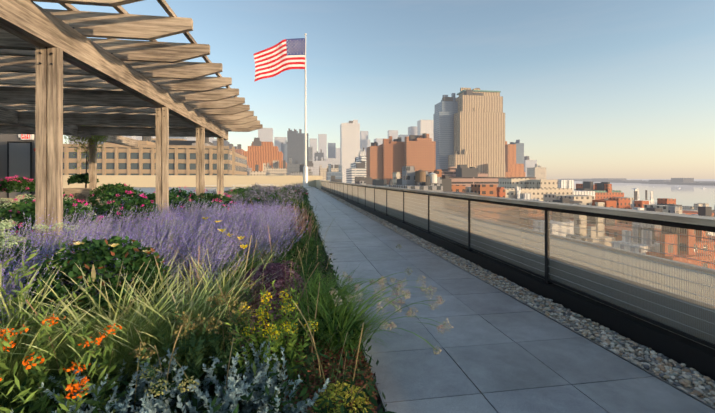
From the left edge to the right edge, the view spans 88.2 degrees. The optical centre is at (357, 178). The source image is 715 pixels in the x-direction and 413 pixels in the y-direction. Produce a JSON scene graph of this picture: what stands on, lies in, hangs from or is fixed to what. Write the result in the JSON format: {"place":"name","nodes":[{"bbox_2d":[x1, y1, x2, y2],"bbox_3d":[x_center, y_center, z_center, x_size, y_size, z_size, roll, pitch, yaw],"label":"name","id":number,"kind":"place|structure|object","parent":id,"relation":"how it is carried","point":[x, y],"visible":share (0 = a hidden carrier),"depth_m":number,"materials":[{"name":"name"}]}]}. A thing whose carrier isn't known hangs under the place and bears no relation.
{"place":"outdoors","nodes":[
{"label":"outdoors","id":0,"kind":"place"},
{"bbox_2d":[9,143,29,197],"bbox_3d":[-14.766,-0.120,16.132,0.823,2.876,0.050,0,0,-9],"label":"door","id":1,"kind":"structure","parent":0,"point":[19,159],"depth_m":16.11,"materials":[{"name":"grey metal"}]},
{"bbox_2d":[35,46,223,253],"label":"pergola posts","id":2,"kind":"object","parent":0,"point":[48,136],"visible":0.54,"depth_m":4.31,"materials":[{"name":"brown wood"}]},
{"bbox_2d":[0,0,242,146],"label":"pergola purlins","id":3,"kind":"object","parent":2,"relation":"on","point":[32,22],"visible":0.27,"depth_m":5.21,"materials":[{"name":"brown wood"}]},
{"bbox_2d":[39,27,221,139],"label":"bolts","id":4,"kind":"object","parent":2,"relation":"attached to","point":[112,53],"visible":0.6,"depth_m":4.81,"materials":[{"name":"black metal"}]},
{"bbox_2d":[0,0,262,137],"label":"pergola rafters","id":5,"kind":"object","parent":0,"point":[100,107],"visible":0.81,"depth_m":7.54,"materials":[{"name":"brown wood"}]},
{"bbox_2d":[45,230,383,412],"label":"planting bed soil","id":6,"kind":"structure","parent":0,"point":[239,402],"depth_m":2.51,"materials":[{"name":"brown soil"}]},
{"bbox_2d":[0,196,306,328],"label":"lavender plants","id":7,"kind":"object","parent":6,"relation":"on","point":[193,231],"visible":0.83,"depth_m":4.60,"materials":[{"name":"purple plant"}]},
{"bbox_2d":[0,187,395,412],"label":"perennial plants","id":8,"kind":"object","parent":6,"relation":"on","point":[288,386],"visible":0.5,"depth_m":2.28,"materials":[{"name":"green plant"}]},
{"bbox_2d":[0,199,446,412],"bbox_3d":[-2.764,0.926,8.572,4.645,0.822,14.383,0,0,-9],"label":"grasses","id":9,"kind":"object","parent":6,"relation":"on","point":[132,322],"visible":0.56,"depth_m":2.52,"materials":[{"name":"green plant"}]},
{"bbox_2d":[0,184,452,412],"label":"flowering plants","id":10,"kind":"object","parent":6,"relation":"on","point":[9,224],"visible":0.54,"depth_m":2.31,"materials":[{"name":"multicoloured plant"}]},
{"bbox_2d":[171,182,308,209],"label":"bed shrubs","id":11,"kind":"object","parent":6,"relation":"on","point":[285,193],"visible":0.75,"depth_m":15.72,"materials":[{"name":"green plant"}]},
{"bbox_2d":[33,0,714,178],"label":"sky","id":12,"kind":"structure","parent":0,"point":[590,89],"materials":[{"name":"blue"}]},
{"bbox_2d":[243,141,524,176],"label":"orange brick building","id":13,"kind":"structure","parent":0,"point":[267,152],"depth_m":690.86,"materials":[{"name":"orange brick"}]},
{"bbox_2d":[97,120,714,268],"bbox_3d":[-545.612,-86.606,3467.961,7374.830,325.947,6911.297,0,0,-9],"label":"city building","id":14,"kind":"structure","parent":0,"point":[350,149],"materials":[{"name":"grey concrete"}]},
{"bbox_2d":[415,169,436,182],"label":"water tanks","id":15,"kind":"object","parent":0,"point":[420,175],"materials":[{"name":"brown wood"}]},
{"bbox_2d":[229,136,624,228],"bbox_3d":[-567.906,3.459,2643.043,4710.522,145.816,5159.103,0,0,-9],"label":"brown brick building","id":16,"kind":"structure","parent":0,"point":[393,156],"depth_m":435.81,"materials":[{"name":"brown brick"}]},
{"bbox_2d":[249,147,708,245],"bbox_3d":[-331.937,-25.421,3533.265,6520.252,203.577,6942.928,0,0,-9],"label":"city buildings","id":17,"kind":"structure","parent":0,"point":[541,187],"depth_m":238.64,"materials":[{"name":"beige concrete"}]},
{"bbox_2d":[142,88,713,251],"bbox_3d":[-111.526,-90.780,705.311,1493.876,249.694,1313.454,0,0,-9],"label":"city roof","id":18,"kind":"structure","parent":17,"relation":"on","point":[463,171],"depth_m":276.85,"materials":[{"name":"grey"}]},
{"bbox_2d":[366,134,630,224],"bbox_3d":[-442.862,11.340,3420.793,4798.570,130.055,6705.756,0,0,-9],"label":"brown brick building","id":19,"kind":"structure","parent":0,"point":[419,152],"depth_m":434.31,"materials":[{"name":"brown brick"}]},
{"bbox_2d":[321,182,714,343],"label":"railing","id":20,"kind":"object","parent":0,"point":[478,207],"visible":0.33,"depth_m":4.43,"materials":[{"name":"clear glass"}]},
{"bbox_2d":[325,182,714,336],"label":"horizontal railing wires","id":21,"kind":"object","parent":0,"point":[579,252],"visible":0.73,"depth_m":3.55,"materials":[{"name":"grey metal"}]},
{"bbox_2d":[574,189,620,192],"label":"building roofs","id":22,"kind":"structure","parent":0,"point":[600,191],"depth_m":313.07,"materials":[{"name":"grey concrete"}]},
{"bbox_2d":[551,178,714,185],"bbox_3d":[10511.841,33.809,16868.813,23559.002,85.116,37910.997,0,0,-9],"label":"shore land","id":23,"kind":"structure","parent":0,"point":[681,181],"depth_m":5486.66,"materials":[{"name":"grey"}]},
{"bbox_2d":[574,179,714,209],"bbox_3d":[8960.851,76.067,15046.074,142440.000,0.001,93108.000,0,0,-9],"label":"river water","id":24,"kind":"structure","parent":0,"point":[687,195],"depth_m":2169.05,"materials":[{"name":"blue liquid"}]},
{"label":"seating area paving","id":25,"kind":"structure","parent":0,"visible":0},
{"bbox_2d":[0,198,15,207],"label":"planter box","id":26,"kind":"object","parent":25,"relation":"on","point":[5,201],"visible":0.02,"depth_m":11.67,"materials":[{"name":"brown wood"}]},
{"bbox_2d":[0,173,137,199],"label":"planter shrubs","id":27,"kind":"object","parent":26,"relation":"in","point":[25,184],"visible":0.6,"depth_m":11.86,"materials":[{"name":"green plant"}]},
{"bbox_2d":[0,175,33,190],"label":"planter flowers","id":28,"kind":"object","parent":27,"relation":"attached to","point":[16,180],"visible":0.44,"depth_m":11.87,"materials":[{"name":"pink plant"}]},
{"bbox_2d":[0,134,34,197],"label":"building wall","id":29,"kind":"structure","parent":25,"relation":"on","point":[4,138],"depth_m":16.05,"materials":[{"name":"grey"}]},
{"bbox_2d":[7,141,31,197],"bbox_3d":[-14.760,-0.150,16.097,0.943,2.936,0.080,0,0,-9],"label":"door frame","id":30,"kind":"object","parent":29,"relation":"attached to","point":[8,142],"visible":0.54,"depth_m":16.07,"materials":[{"name":"black metal"}]},
{"bbox_2d":[18,134,33,139],"bbox_3d":[-14.490,-1.901,16.120,0.554,0.411,0.120,0,0,-9],"label":"exit sign","id":31,"kind":"object","parent":29,"relation":"attached to","point":[31,136],"visible":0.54,"depth_m":16.08,"materials":[{"name":"white plastic"}]},
{"bbox_2d":[15,194,34,203],"bbox_3d":[-9.790,0.880,11.087,0.770,0.875,0.871,0,0,-29],"label":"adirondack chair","id":32,"kind":"object","parent":25,"relation":"on","point":[20,198],"visible":0.17,"depth_m":10.66,"materials":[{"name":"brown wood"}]},
{"bbox_2d":[71,193,91,204],"bbox_3d":[-8.782,0.880,12.058,0.770,0.875,0.871,0,0,11],"label":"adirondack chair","id":33,"kind":"object","parent":25,"relation":"on","point":[80,196],"visible":0.08,"depth_m":11.66,"materials":[{"name":"brown wood"}]},
{"bbox_2d":[63,188,102,204],"bbox_3d":[-10.672,0.845,14.385,1.050,0.944,0.950,0,0,-9],"label":"planter box","id":34,"kind":"object","parent":25,"relation":"on","point":[85,191],"visible":0.08,"depth_m":13.94,"materials":[{"name":"brown wood"}]},
{"bbox_2d":[64,125,111,187],"bbox_3d":[-10.397,-1.135,14.100,2.144,3.005,2.249,0,0,-9],"label":"small tree","id":35,"kind":"object","parent":34,"relation":"in","point":[71,138],"depth_m":14.04,"materials":[{"name":"green plant"}]},
{"label":"city ground","id":36,"kind":"structure","parent":0,"visible":0},
{"bbox_2d":[63,136,246,174],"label":"loft building","id":37,"kind":"structure","parent":36,"relation":"on","point":[240,164],"depth_m":154.79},
{"bbox_2d":[63,144,234,174],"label":"city loft wall","id":38,"kind":"structure","parent":37,"relation":"attached to","point":[116,148],"depth_m":151.97,"materials":[{"name":"beige brick"}]},
{"bbox_2d":[69,126,536,176],"bbox_3d":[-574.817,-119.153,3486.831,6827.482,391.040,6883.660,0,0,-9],"label":"distant buildings","id":39,"kind":"structure","parent":36,"relation":"on","point":[265,134],"depth_m":1657.61,"materials":[{"name":"grey concrete"}]},
{"bbox_2d":[169,93,523,181],"bbox_3d":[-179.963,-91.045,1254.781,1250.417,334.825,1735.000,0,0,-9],"label":"distant buildings","id":40,"kind":"structure","parent":36,"relation":"on","point":[443,125],"depth_m":695.40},
{"bbox_2d":[346,151,365,183],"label":"white building bands","id":41,"kind":"object","parent":36,"relation":"on","point":[352,172],"visible":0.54,"depth_m":536.20,"materials":[{"name":"white concrete"}]},
{"bbox_2d":[448,88,505,176],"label":"tan stone building","id":42,"kind":"structure","parent":36,"relation":"on","point":[479,129],"depth_m":678.12,"materials":[{"name":"beige stone"}]},
{"bbox_2d":[457,90,500,94],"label":"parapet","id":43,"kind":"structure","parent":42,"relation":"on","point":[479,91],"depth_m":694.97,"materials":[{"name":"teal"}]},
{"bbox_2d":[428,167,535,186],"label":"low-rise building","id":44,"kind":"structure","parent":36,"relation":"on","point":[482,178],"depth_m":321.72,"materials":[{"name":"beige concrete"}]},
{"bbox_3d":[-21.701,1.682,21.309,43.950,0.570,73.000,0,0,-9],"label":"roof deck","id":45,"kind":"object","parent":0,"visible":0},
{"bbox_2d":[121,187,315,195],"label":"terrace pavers","id":46,"kind":"object","parent":45,"relation":"on","point":[148,190],"visible":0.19,"depth_m":48.89,"materials":[{"name":"grey concrete"}]},
{"bbox_2d":[230,185,250,188],"bbox_3d":[-10.848,0.957,34.686,1.900,0.720,1.520,0,0,-9],"label":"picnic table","id":47,"kind":"object","parent":46,"relation":"on","point":[238,185],"visible":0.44,"depth_m":34.26,"materials":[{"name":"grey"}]},
{"bbox_2d":[303,33,310,187],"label":"flagpole","id":48,"kind":"object","parent":46,"relation":"on","point":[305,176],"visible":0.96,"depth_m":49.90,"materials":[{"name":"white metal"}]},
{"bbox_2d":[254,38,304,81],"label":"american flag","id":49,"kind":"object","parent":48,"relation":"attached to","point":[281,56],"visible":1,"depth_m":47.78,"materials":[{"name":"fabric"}]},
{"bbox_2d":[63,175,714,304],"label":"parapet walls","id":50,"kind":"structure","parent":45,"relation":"on","point":[174,181],"depth_m":5.34,"materials":[{"name":"beige concrete"}]},
{"bbox_2d":[231,175,714,349],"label":"parapet wall","id":51,"kind":"structure","parent":50,"relation":"on","point":[583,274],"depth_m":3.39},
{"bbox_2d":[321,181,714,380],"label":"railing frame","id":52,"kind":"object","parent":50,"relation":"attached to","point":[689,353],"visible":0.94,"depth_m":3.63,"materials":[{"name":"black metal"}]},
{"bbox_2d":[324,181,714,226],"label":"handrail","id":53,"kind":"object","parent":52,"relation":"attached to","point":[686,218],"visible":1,"depth_m":3.47,"materials":[{"name":"black metal"}]},
{"bbox_2d":[306,189,714,412],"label":"walkway pavers","id":54,"kind":"object","parent":45,"relation":"on","point":[501,352],"visible":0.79,"depth_m":2.82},
{"bbox_2d":[318,189,714,411],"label":"paving edge strips","id":55,"kind":"object","parent":54,"relation":"on","point":[639,367],"visible":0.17,"depth_m":2.84,"materials":[{"name":"black metal"}]},
{"bbox_2d":[400,228,714,406],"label":"gravel base","id":56,"kind":"object","parent":45,"relation":"on","point":[706,392],"depth_m":3.09,"materials":[{"name":"grey gravel"}]},
{"bbox_2d":[319,189,344,200],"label":"gravel pebbles","id":57,"kind":"object","parent":56,"relation":"on","point":[335,197],"visible":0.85,"depth_m":27.05,"materials":[{"name":"grey gravel"}]},
{"bbox_2d":[340,201,406,231],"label":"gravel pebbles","id":58,"kind":"object","parent":56,"relation":"on","point":[391,226],"visible":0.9,"depth_m":12.00,"materials":[{"name":"grey gravel"}]},
{"bbox_2d":[397,231,714,407],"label":"gravel pebbles","id":59,"kind":"object","parent":56,"relation":"on","point":[688,376],"visible":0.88,"depth_m":3.17,"materials":[{"name":"grey gravel"}]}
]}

